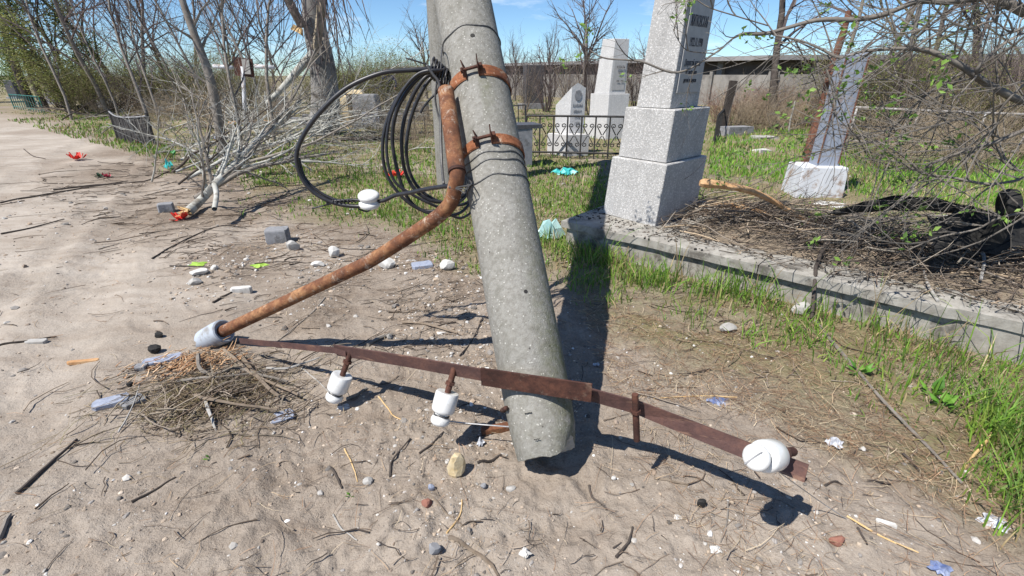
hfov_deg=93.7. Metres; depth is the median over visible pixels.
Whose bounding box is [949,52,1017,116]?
bare shrub
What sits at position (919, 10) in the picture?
bare tree
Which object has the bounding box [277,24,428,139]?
bleached limb
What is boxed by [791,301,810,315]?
stone
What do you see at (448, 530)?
stick
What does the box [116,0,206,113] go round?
bare tree
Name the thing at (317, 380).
stick
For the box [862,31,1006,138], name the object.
bare shrub
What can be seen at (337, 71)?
budding shrub
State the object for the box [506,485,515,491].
stone
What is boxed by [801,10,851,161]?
rusty post
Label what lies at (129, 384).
stone
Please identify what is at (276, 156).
bleached limb
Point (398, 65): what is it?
dead branch
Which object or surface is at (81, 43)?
leafy tree
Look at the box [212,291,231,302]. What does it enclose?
stick
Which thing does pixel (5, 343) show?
stick
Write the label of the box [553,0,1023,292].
overhanging tree
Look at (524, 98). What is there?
bare shrub
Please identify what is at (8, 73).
leafy tree
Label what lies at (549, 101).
bare shrub
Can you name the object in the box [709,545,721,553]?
paper scrap
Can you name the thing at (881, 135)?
thorny thicket
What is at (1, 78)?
leafy tree
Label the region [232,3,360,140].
fallen branch
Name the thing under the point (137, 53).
bare tree
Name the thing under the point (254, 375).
branch
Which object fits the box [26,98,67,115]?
brush branch
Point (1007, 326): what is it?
grave kerb
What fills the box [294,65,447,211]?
service cable
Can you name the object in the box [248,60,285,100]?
bare shrub
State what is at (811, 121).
red bramble
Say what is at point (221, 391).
pile of twigs
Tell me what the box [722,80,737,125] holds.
wooden post
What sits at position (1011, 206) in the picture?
rubber cap
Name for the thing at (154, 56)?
bare tree
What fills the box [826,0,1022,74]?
bare tree
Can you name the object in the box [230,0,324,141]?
bare tree
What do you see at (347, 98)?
dead branch
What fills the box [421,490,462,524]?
stick
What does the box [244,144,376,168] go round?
bleached limb
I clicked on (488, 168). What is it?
utility pole
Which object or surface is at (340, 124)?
dead branch
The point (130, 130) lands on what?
bleached limb
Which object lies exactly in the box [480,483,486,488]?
stone
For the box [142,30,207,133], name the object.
dead branch
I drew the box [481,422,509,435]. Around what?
metal scrap
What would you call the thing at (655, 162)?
grave obelisk
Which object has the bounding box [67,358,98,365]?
wood chip
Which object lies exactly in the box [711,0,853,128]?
bare tree
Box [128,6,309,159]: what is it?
fallen branch
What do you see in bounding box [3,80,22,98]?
gravestone
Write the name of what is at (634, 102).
bare shrub
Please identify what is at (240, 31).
bare tree
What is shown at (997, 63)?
bare shrub
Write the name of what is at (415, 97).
bare shrub
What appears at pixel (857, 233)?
brush branch
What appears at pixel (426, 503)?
stone
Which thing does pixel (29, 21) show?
bare tree
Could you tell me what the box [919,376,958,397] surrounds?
weed
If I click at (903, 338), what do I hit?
weed
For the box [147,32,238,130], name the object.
bleached limb
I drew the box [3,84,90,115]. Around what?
brush branch
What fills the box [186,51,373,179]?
bleached limb
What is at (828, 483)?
stick
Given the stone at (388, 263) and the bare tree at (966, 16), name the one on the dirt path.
the stone at (388, 263)
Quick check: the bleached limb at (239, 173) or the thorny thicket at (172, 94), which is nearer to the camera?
the bleached limb at (239, 173)
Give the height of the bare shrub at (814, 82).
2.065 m
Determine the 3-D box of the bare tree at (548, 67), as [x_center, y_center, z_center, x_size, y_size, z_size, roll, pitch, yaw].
[1.573,-10.719,22.643,2.051,4.106,2.648,11,26,23]
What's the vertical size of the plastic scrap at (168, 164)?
0.181 m
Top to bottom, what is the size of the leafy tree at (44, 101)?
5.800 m
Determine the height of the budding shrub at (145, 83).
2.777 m
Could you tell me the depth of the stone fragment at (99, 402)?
2.20 m
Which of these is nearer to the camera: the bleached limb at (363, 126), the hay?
the hay
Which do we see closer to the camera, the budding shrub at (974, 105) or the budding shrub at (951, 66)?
the budding shrub at (974, 105)
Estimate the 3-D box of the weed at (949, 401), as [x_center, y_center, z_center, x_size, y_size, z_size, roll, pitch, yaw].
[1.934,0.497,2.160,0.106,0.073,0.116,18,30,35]
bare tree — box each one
[0,0,75,103]
[0,0,91,119]
[0,0,157,114]
[1,0,111,109]
[1,0,127,105]
[25,0,119,115]
[50,0,114,76]
[62,0,184,122]
[78,0,153,99]
[83,0,182,124]
[94,0,211,112]
[96,0,184,114]
[101,0,179,95]
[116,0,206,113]
[148,0,243,99]
[148,0,243,159]
[172,0,252,109]
[174,0,263,116]
[190,0,294,145]
[197,0,296,100]
[199,0,305,91]
[223,0,290,109]
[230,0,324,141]
[397,1,429,98]
[504,34,532,100]
[524,21,572,105]
[545,0,616,111]
[627,24,647,84]
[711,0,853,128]
[786,0,952,53]
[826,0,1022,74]
[838,0,1015,71]
[842,0,1003,114]
[892,2,993,67]
[953,8,1022,66]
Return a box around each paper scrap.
[519,547,531,558]
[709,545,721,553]
[814,201,843,207]
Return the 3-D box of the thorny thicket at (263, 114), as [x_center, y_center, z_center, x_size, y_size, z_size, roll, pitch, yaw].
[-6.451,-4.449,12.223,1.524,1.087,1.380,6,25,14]
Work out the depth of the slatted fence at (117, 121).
10.35 m
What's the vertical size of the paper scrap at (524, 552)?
0.017 m
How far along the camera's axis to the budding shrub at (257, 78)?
22.35 m
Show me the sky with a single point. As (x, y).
(527, 16)
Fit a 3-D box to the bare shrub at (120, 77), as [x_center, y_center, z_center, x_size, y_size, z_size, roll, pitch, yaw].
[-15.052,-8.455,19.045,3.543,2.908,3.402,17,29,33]
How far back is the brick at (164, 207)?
5.34 m
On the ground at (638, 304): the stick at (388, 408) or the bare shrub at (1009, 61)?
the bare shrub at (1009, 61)
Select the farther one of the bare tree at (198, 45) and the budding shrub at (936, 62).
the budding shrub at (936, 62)
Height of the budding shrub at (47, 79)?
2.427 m
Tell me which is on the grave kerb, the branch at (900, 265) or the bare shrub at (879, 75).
the branch at (900, 265)
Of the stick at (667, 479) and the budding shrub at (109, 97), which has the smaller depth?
the stick at (667, 479)
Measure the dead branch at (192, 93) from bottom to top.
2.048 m
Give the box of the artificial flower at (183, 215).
[169,210,187,220]
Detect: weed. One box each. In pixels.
[846,358,876,374]
[895,332,913,342]
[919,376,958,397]
[928,390,959,406]
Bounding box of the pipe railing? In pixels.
[845,106,1023,152]
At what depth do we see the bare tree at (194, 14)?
21.64 m
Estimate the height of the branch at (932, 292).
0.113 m
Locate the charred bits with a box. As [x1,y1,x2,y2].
[574,207,1023,314]
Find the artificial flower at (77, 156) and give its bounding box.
[66,152,86,158]
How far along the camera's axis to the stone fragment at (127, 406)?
2.21 m
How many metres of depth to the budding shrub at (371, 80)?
25.02 m
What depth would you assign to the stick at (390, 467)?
1.89 m
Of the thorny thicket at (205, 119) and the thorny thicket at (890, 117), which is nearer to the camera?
the thorny thicket at (890, 117)
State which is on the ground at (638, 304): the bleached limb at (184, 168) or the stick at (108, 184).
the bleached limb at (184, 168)
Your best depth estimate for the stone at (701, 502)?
1.67 m
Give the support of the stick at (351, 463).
on the dirt path
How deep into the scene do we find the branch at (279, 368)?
2.46 m
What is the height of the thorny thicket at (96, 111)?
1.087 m
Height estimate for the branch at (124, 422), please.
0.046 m
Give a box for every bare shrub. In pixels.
[4,67,93,107]
[57,46,114,98]
[62,40,116,95]
[80,39,163,109]
[90,65,159,112]
[140,48,200,111]
[176,51,257,103]
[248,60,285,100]
[333,45,374,77]
[356,53,398,102]
[372,54,430,109]
[500,23,532,102]
[503,42,546,114]
[517,39,577,111]
[537,23,602,99]
[557,17,615,114]
[590,34,642,97]
[618,34,645,106]
[794,20,921,114]
[800,59,899,108]
[815,38,950,129]
[860,1,994,140]
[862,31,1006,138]
[869,39,938,130]
[890,16,1000,134]
[909,39,1023,138]
[911,22,1015,124]
[922,56,1023,140]
[939,26,1023,109]
[945,35,1023,142]
[948,33,1023,121]
[949,11,1023,139]
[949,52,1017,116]
[953,25,1023,150]
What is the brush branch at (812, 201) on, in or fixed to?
on the grave kerb
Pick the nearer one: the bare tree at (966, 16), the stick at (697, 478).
the stick at (697, 478)
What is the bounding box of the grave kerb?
[561,201,1023,365]
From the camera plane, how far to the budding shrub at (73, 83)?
17.24 m
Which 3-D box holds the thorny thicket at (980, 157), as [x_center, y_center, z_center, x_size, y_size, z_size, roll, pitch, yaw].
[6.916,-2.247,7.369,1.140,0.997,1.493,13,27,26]
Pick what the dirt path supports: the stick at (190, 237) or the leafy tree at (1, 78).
the stick at (190, 237)
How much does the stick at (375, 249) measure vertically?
0.048 m
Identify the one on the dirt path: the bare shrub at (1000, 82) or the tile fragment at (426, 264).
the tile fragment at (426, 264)
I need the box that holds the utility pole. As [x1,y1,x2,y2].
[194,0,867,531]
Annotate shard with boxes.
[230,285,252,293]
[337,403,349,410]
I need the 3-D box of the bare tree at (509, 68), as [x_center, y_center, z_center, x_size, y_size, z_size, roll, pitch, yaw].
[0.390,-12.618,27.243,1.916,3.836,2.474,4,24,9]
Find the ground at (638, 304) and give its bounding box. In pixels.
[0,76,1023,503]
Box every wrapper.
[190,262,207,265]
[250,263,268,267]
[476,437,484,446]
[926,560,953,575]
[975,512,1010,532]
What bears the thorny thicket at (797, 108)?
on the ground at (638, 304)
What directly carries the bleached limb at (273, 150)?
on the ground at (638, 304)
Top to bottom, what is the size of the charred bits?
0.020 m
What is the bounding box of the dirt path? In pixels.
[0,108,1023,575]
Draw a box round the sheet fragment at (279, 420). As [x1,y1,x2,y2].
[270,408,294,423]
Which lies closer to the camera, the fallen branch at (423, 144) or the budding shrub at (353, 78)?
the fallen branch at (423, 144)
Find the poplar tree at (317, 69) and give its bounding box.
[263,0,373,136]
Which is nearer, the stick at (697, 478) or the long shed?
the stick at (697, 478)
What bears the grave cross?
on the ground at (638, 304)
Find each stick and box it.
[0,180,127,203]
[0,336,56,345]
[0,513,11,540]
[1,219,63,234]
[15,438,77,494]
[53,169,172,189]
[131,476,175,502]
[151,225,243,258]
[169,265,233,273]
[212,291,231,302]
[256,236,473,249]
[277,297,325,341]
[301,368,340,404]
[330,467,342,488]
[332,513,356,540]
[344,448,357,481]
[346,387,366,399]
[366,333,392,346]
[378,396,400,419]
[389,438,410,477]
[402,321,457,333]
[419,431,443,453]
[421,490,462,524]
[446,499,462,533]
[448,534,498,575]
[459,317,482,355]
[477,454,501,463]
[588,485,606,509]
[615,526,632,557]
[654,395,736,398]
[654,476,688,485]
[683,475,712,487]
[720,500,728,542]
[814,319,962,483]
[824,480,842,486]
[846,515,918,552]
[856,527,867,544]
[902,453,923,476]
[961,413,1008,469]
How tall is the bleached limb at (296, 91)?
2.030 m
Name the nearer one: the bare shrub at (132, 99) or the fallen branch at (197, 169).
the fallen branch at (197, 169)
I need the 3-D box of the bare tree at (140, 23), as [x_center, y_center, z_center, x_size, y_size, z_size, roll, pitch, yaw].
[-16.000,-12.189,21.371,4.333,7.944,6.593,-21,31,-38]
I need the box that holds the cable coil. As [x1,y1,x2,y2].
[381,56,470,218]
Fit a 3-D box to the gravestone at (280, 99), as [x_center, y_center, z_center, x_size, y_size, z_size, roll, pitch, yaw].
[-8.435,-6.442,17.213,0.800,0.800,0.250,4,24,9]
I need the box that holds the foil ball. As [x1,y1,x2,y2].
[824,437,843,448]
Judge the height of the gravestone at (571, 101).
1.270 m
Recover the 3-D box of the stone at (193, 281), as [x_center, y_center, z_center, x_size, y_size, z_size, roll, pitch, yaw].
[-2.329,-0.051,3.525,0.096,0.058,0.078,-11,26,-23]
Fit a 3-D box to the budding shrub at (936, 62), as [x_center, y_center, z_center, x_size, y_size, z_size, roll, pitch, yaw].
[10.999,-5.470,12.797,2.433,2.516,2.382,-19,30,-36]
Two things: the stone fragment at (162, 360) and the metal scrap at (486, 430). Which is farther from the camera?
the stone fragment at (162, 360)
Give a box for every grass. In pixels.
[537,214,1023,421]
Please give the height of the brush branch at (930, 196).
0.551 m
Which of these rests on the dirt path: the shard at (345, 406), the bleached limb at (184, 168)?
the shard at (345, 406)
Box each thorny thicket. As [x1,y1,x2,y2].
[74,88,112,114]
[121,93,176,128]
[132,77,197,119]
[175,90,230,129]
[193,78,251,121]
[226,97,291,133]
[242,82,285,118]
[307,97,362,126]
[350,93,396,135]
[365,88,426,132]
[376,108,433,149]
[380,85,433,136]
[407,95,433,128]
[701,77,762,125]
[713,70,783,125]
[729,81,813,131]
[737,69,817,129]
[777,79,819,127]
[845,89,945,166]
[848,102,962,171]
[853,79,1007,161]
[894,78,1023,156]
[918,85,1023,163]
[926,107,1015,172]
[954,80,1023,160]
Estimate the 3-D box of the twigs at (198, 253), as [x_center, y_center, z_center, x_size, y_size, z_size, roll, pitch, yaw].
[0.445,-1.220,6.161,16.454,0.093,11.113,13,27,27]
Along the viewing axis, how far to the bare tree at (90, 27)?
23.77 m
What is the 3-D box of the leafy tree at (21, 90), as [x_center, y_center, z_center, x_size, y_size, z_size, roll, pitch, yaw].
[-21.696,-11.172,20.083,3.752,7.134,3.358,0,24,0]
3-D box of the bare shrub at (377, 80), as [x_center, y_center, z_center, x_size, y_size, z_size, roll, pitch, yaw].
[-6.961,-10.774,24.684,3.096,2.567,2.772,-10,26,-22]
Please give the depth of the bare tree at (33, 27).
15.42 m
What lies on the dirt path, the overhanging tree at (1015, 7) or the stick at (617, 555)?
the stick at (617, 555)
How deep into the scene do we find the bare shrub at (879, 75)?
12.33 m
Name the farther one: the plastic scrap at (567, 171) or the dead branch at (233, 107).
the dead branch at (233, 107)
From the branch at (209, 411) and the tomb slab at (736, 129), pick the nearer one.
the branch at (209, 411)
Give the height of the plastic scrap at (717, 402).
0.020 m
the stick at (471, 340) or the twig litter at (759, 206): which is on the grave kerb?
the twig litter at (759, 206)
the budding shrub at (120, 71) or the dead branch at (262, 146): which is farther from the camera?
the budding shrub at (120, 71)
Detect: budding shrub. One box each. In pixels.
[0,39,130,114]
[2,49,104,109]
[61,64,164,110]
[71,37,201,109]
[73,49,148,103]
[83,44,186,108]
[128,35,253,113]
[150,40,253,101]
[202,69,273,102]
[224,49,286,106]
[257,55,352,102]
[279,51,363,104]
[302,52,370,88]
[307,43,398,100]
[341,34,422,111]
[343,57,386,93]
[352,40,428,107]
[392,53,431,101]
[775,26,961,138]
[813,25,1019,139]
[878,34,978,99]
[910,54,1023,142]
[920,37,1007,116]
[922,43,1016,119]
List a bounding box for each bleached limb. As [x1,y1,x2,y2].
[98,100,199,158]
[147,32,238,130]
[154,91,216,151]
[160,149,324,152]
[175,120,290,172]
[180,68,358,160]
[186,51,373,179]
[193,125,358,198]
[207,49,308,163]
[212,114,338,176]
[225,100,431,132]
[229,17,354,175]
[242,130,380,174]
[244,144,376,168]
[245,78,411,163]
[258,72,425,150]
[261,105,371,160]
[274,77,429,142]
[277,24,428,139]
[306,102,432,135]
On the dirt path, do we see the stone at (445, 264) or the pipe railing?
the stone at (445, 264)
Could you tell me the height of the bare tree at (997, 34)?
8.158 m
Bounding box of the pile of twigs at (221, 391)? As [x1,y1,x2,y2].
[66,343,359,470]
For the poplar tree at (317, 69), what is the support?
on the ground at (638, 304)
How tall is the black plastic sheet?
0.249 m
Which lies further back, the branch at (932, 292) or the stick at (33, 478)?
the branch at (932, 292)
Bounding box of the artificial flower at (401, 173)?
[383,169,403,175]
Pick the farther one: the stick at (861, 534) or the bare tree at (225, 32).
the bare tree at (225, 32)
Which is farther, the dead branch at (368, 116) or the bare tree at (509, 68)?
the bare tree at (509, 68)
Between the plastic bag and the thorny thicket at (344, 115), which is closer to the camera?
the plastic bag
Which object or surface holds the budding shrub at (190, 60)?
on the ground at (638, 304)
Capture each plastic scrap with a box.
[164,159,172,167]
[553,167,578,174]
[706,396,728,406]
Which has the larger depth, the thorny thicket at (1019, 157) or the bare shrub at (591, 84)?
the bare shrub at (591, 84)
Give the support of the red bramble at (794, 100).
on the ground at (638, 304)
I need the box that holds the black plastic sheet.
[924,206,1023,254]
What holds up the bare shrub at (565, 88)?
on the ground at (638, 304)
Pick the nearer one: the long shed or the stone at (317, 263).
the stone at (317, 263)
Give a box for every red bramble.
[698,84,753,121]
[707,85,765,125]
[722,79,784,124]
[743,78,820,125]
[761,77,816,123]
[782,86,820,125]
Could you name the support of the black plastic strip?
on the twig litter at (759, 206)
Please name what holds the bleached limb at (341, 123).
on the ground at (638, 304)
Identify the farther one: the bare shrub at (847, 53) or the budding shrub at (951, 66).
the budding shrub at (951, 66)
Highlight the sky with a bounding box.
[0,0,1023,75]
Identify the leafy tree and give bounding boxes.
[0,0,38,107]
[0,0,68,110]
[0,4,99,112]
[0,51,38,96]
[0,66,13,99]
[34,0,118,109]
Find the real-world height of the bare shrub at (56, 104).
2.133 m
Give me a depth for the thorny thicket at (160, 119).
13.59 m
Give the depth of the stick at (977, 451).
1.90 m
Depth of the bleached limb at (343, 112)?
12.83 m
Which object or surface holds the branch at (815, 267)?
on the grave kerb
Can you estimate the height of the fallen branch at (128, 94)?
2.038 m
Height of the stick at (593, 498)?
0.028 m
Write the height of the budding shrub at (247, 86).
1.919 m
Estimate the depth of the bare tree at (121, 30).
18.24 m
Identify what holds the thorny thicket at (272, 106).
on the ground at (638, 304)
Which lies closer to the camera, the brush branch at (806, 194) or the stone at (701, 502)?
the stone at (701, 502)
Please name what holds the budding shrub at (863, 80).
on the ground at (638, 304)
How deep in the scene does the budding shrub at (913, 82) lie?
9.88 m
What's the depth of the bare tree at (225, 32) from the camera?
18.96 m
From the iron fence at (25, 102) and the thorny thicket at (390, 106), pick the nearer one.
the thorny thicket at (390, 106)
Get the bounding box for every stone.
[126,382,132,386]
[147,344,160,353]
[155,331,162,336]
[188,278,201,284]
[189,268,208,274]
[210,265,218,270]
[286,240,299,250]
[310,261,324,265]
[328,246,339,257]
[362,476,372,485]
[378,258,394,268]
[421,498,431,507]
[428,484,434,490]
[429,542,441,554]
[439,259,454,269]
[447,452,465,477]
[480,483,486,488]
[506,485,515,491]
[697,499,705,507]
[719,322,736,331]
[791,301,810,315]
[829,535,844,546]
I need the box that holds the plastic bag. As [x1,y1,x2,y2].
[538,218,565,238]
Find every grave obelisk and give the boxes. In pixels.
[584,39,628,139]
[603,0,714,225]
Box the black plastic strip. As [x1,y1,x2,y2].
[832,195,995,214]
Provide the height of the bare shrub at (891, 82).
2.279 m
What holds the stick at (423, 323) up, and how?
on the dirt path
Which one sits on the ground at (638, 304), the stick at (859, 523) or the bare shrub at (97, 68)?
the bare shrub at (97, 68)
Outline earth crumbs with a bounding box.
[0,160,1019,575]
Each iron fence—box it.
[8,94,43,112]
[402,104,525,134]
[525,115,624,158]
[713,108,724,143]
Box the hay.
[0,335,364,488]
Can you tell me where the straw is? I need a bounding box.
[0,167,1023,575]
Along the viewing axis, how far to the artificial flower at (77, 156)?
8.66 m
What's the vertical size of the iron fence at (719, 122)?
0.618 m
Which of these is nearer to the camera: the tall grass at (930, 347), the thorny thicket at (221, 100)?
the tall grass at (930, 347)
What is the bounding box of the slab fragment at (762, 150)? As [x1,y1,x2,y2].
[752,148,771,152]
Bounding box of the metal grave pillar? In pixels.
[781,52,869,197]
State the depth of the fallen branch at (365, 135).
10.47 m
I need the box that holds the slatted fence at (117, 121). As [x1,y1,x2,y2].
[107,109,156,144]
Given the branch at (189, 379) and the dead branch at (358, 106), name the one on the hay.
the branch at (189, 379)
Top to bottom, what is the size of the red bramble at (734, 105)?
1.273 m
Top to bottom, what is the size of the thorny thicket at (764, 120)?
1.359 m
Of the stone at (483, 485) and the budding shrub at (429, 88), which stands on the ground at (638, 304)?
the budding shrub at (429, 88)
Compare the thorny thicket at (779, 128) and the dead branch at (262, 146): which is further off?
the thorny thicket at (779, 128)
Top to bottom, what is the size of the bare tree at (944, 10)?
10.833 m
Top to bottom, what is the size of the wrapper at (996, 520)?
0.022 m
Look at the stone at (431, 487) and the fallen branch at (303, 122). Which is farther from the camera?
the fallen branch at (303, 122)
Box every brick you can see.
[156,202,175,212]
[264,226,290,244]
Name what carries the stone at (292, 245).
on the dirt path
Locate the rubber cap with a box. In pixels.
[980,189,1023,243]
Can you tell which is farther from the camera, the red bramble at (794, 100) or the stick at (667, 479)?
the red bramble at (794, 100)
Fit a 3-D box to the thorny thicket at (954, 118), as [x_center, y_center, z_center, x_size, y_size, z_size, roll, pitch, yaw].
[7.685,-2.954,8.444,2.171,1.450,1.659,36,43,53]
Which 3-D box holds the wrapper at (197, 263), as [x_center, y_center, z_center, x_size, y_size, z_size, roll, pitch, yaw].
[-2.565,-0.201,3.911,0.138,0.015,0.105,0,24,0]
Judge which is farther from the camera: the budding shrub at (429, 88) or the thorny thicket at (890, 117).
the budding shrub at (429, 88)
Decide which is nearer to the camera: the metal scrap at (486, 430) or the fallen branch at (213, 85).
the metal scrap at (486, 430)
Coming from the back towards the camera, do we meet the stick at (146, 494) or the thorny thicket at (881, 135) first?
the thorny thicket at (881, 135)
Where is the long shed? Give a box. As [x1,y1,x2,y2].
[394,54,1017,74]
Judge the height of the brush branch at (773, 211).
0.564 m
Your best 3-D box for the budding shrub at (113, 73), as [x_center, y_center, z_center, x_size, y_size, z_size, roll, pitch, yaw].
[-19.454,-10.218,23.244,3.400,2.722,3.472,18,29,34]
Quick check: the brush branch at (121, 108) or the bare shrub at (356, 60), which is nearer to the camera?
the brush branch at (121, 108)
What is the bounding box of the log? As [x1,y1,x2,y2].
[340,136,418,140]
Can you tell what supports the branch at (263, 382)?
on the dirt path
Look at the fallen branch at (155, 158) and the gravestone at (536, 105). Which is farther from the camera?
the gravestone at (536, 105)
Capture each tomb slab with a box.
[719,125,753,136]
[749,135,778,139]
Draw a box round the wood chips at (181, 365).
[104,335,254,387]
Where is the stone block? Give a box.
[516,122,542,166]
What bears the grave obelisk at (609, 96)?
on the ground at (638, 304)
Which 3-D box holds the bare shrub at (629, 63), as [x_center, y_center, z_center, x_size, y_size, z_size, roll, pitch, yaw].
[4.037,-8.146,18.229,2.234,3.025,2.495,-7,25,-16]
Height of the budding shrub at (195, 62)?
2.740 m
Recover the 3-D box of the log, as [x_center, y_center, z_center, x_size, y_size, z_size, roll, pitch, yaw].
[-2.986,-3.360,10.836,1.804,0.143,0.110,2,24,5]
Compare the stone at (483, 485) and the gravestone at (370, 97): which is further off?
the gravestone at (370, 97)
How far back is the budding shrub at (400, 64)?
21.05 m
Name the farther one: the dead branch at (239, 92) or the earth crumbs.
the dead branch at (239, 92)
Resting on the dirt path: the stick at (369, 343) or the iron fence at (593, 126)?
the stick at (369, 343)
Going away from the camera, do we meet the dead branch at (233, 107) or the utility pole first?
the utility pole
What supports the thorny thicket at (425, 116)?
on the ground at (638, 304)
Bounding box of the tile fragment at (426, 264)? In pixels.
[411,260,432,269]
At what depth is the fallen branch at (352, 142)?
9.75 m
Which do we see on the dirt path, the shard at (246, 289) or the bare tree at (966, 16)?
the shard at (246, 289)
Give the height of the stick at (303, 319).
0.032 m
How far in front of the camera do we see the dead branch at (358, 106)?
11.43 m
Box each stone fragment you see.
[24,338,47,343]
[91,392,130,410]
[119,393,146,409]
[134,362,147,371]
[142,352,182,365]
[875,518,896,528]
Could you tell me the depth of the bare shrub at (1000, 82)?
9.15 m
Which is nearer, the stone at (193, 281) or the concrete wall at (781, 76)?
the stone at (193, 281)
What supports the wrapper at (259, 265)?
on the dirt path
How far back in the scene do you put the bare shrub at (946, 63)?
10.91 m
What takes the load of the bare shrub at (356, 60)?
on the ground at (638, 304)
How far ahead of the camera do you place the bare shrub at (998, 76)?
10.20 m
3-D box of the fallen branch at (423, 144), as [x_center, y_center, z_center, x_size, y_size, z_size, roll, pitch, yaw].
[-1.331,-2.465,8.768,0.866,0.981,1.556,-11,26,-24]
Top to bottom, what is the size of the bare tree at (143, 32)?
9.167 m
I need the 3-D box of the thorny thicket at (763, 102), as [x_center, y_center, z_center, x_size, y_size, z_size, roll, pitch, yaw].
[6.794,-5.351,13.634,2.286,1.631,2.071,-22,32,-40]
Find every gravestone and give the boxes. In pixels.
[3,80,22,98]
[263,96,288,116]
[340,90,383,128]
[413,102,429,120]
[519,65,544,108]
[547,83,588,156]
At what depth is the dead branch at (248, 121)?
10.64 m
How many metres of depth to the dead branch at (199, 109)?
8.22 m
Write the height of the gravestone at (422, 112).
0.700 m
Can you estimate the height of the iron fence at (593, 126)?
0.738 m
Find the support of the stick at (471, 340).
on the dirt path
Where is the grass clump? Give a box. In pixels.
[135,138,1023,549]
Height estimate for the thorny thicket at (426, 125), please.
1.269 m
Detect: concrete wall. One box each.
[378,71,770,106]
[778,71,1022,107]
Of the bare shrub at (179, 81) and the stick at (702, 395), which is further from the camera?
the bare shrub at (179, 81)
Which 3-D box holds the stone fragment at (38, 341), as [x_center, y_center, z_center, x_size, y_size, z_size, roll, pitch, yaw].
[-2.734,0.310,2.760,0.110,0.022,0.042,-2,24,-5]
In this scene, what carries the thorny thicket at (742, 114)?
on the ground at (638, 304)
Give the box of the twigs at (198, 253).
[0,143,1023,575]
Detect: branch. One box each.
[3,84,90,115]
[22,90,90,116]
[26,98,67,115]
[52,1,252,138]
[52,101,109,120]
[61,81,117,119]
[76,71,146,118]
[96,5,188,90]
[100,86,168,118]
[101,47,164,138]
[101,79,213,162]
[106,79,196,181]
[118,48,268,135]
[118,385,139,432]
[122,19,284,145]
[123,103,165,115]
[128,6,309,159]
[141,69,250,143]
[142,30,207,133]
[145,99,229,168]
[156,19,287,132]
[161,69,241,150]
[165,107,234,159]
[170,67,336,216]
[172,61,270,172]
[176,370,266,381]
[178,63,329,184]
[192,393,277,410]
[195,51,304,125]
[195,54,307,123]
[196,353,287,381]
[200,81,281,123]
[203,88,275,150]
[204,400,216,430]
[207,55,307,138]
[208,77,253,138]
[208,128,294,156]
[223,348,298,395]
[230,81,308,127]
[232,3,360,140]
[238,353,282,397]
[243,83,368,160]
[263,108,412,144]
[266,357,319,369]
[267,109,396,158]
[276,54,408,135]
[290,77,422,135]
[291,30,403,144]
[307,2,429,137]
[326,67,409,142]
[334,119,391,142]
[364,22,428,94]
[408,130,434,155]
[699,179,810,224]
[702,180,825,223]
[703,203,767,215]
[770,152,845,208]
[770,223,850,230]
[785,179,831,210]
[806,189,928,247]
[810,241,828,318]
[817,234,932,243]
[835,244,985,327]
[836,183,915,229]
[852,214,1018,282]
[853,214,942,220]
[867,162,954,225]
[881,260,1008,271]
[922,250,939,301]
[980,253,985,278]
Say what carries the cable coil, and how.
hanging from the utility pole
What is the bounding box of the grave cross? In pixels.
[212,57,274,138]
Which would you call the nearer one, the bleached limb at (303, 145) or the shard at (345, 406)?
the shard at (345, 406)
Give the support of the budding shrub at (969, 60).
on the ground at (638, 304)
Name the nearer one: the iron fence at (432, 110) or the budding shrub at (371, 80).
the iron fence at (432, 110)
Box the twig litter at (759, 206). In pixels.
[619,159,1023,307]
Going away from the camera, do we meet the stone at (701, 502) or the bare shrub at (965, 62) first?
the stone at (701, 502)
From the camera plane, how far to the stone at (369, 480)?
1.80 m
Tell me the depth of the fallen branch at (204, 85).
8.77 m
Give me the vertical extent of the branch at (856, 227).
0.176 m
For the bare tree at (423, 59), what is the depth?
28.34 m
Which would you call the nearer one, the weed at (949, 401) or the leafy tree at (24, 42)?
the weed at (949, 401)
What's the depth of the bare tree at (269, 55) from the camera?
23.47 m
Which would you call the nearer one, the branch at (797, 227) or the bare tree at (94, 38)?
the branch at (797, 227)
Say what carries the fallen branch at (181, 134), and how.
on the ground at (638, 304)
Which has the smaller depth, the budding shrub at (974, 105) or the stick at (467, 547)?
the stick at (467, 547)
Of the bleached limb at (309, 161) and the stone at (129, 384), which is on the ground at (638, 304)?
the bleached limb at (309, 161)
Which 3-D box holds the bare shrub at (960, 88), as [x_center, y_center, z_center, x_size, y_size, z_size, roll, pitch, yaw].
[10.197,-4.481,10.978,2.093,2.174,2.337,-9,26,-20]
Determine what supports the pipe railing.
on the ground at (638, 304)
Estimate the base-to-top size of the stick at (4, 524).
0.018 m
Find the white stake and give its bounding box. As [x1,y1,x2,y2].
[788,101,794,131]

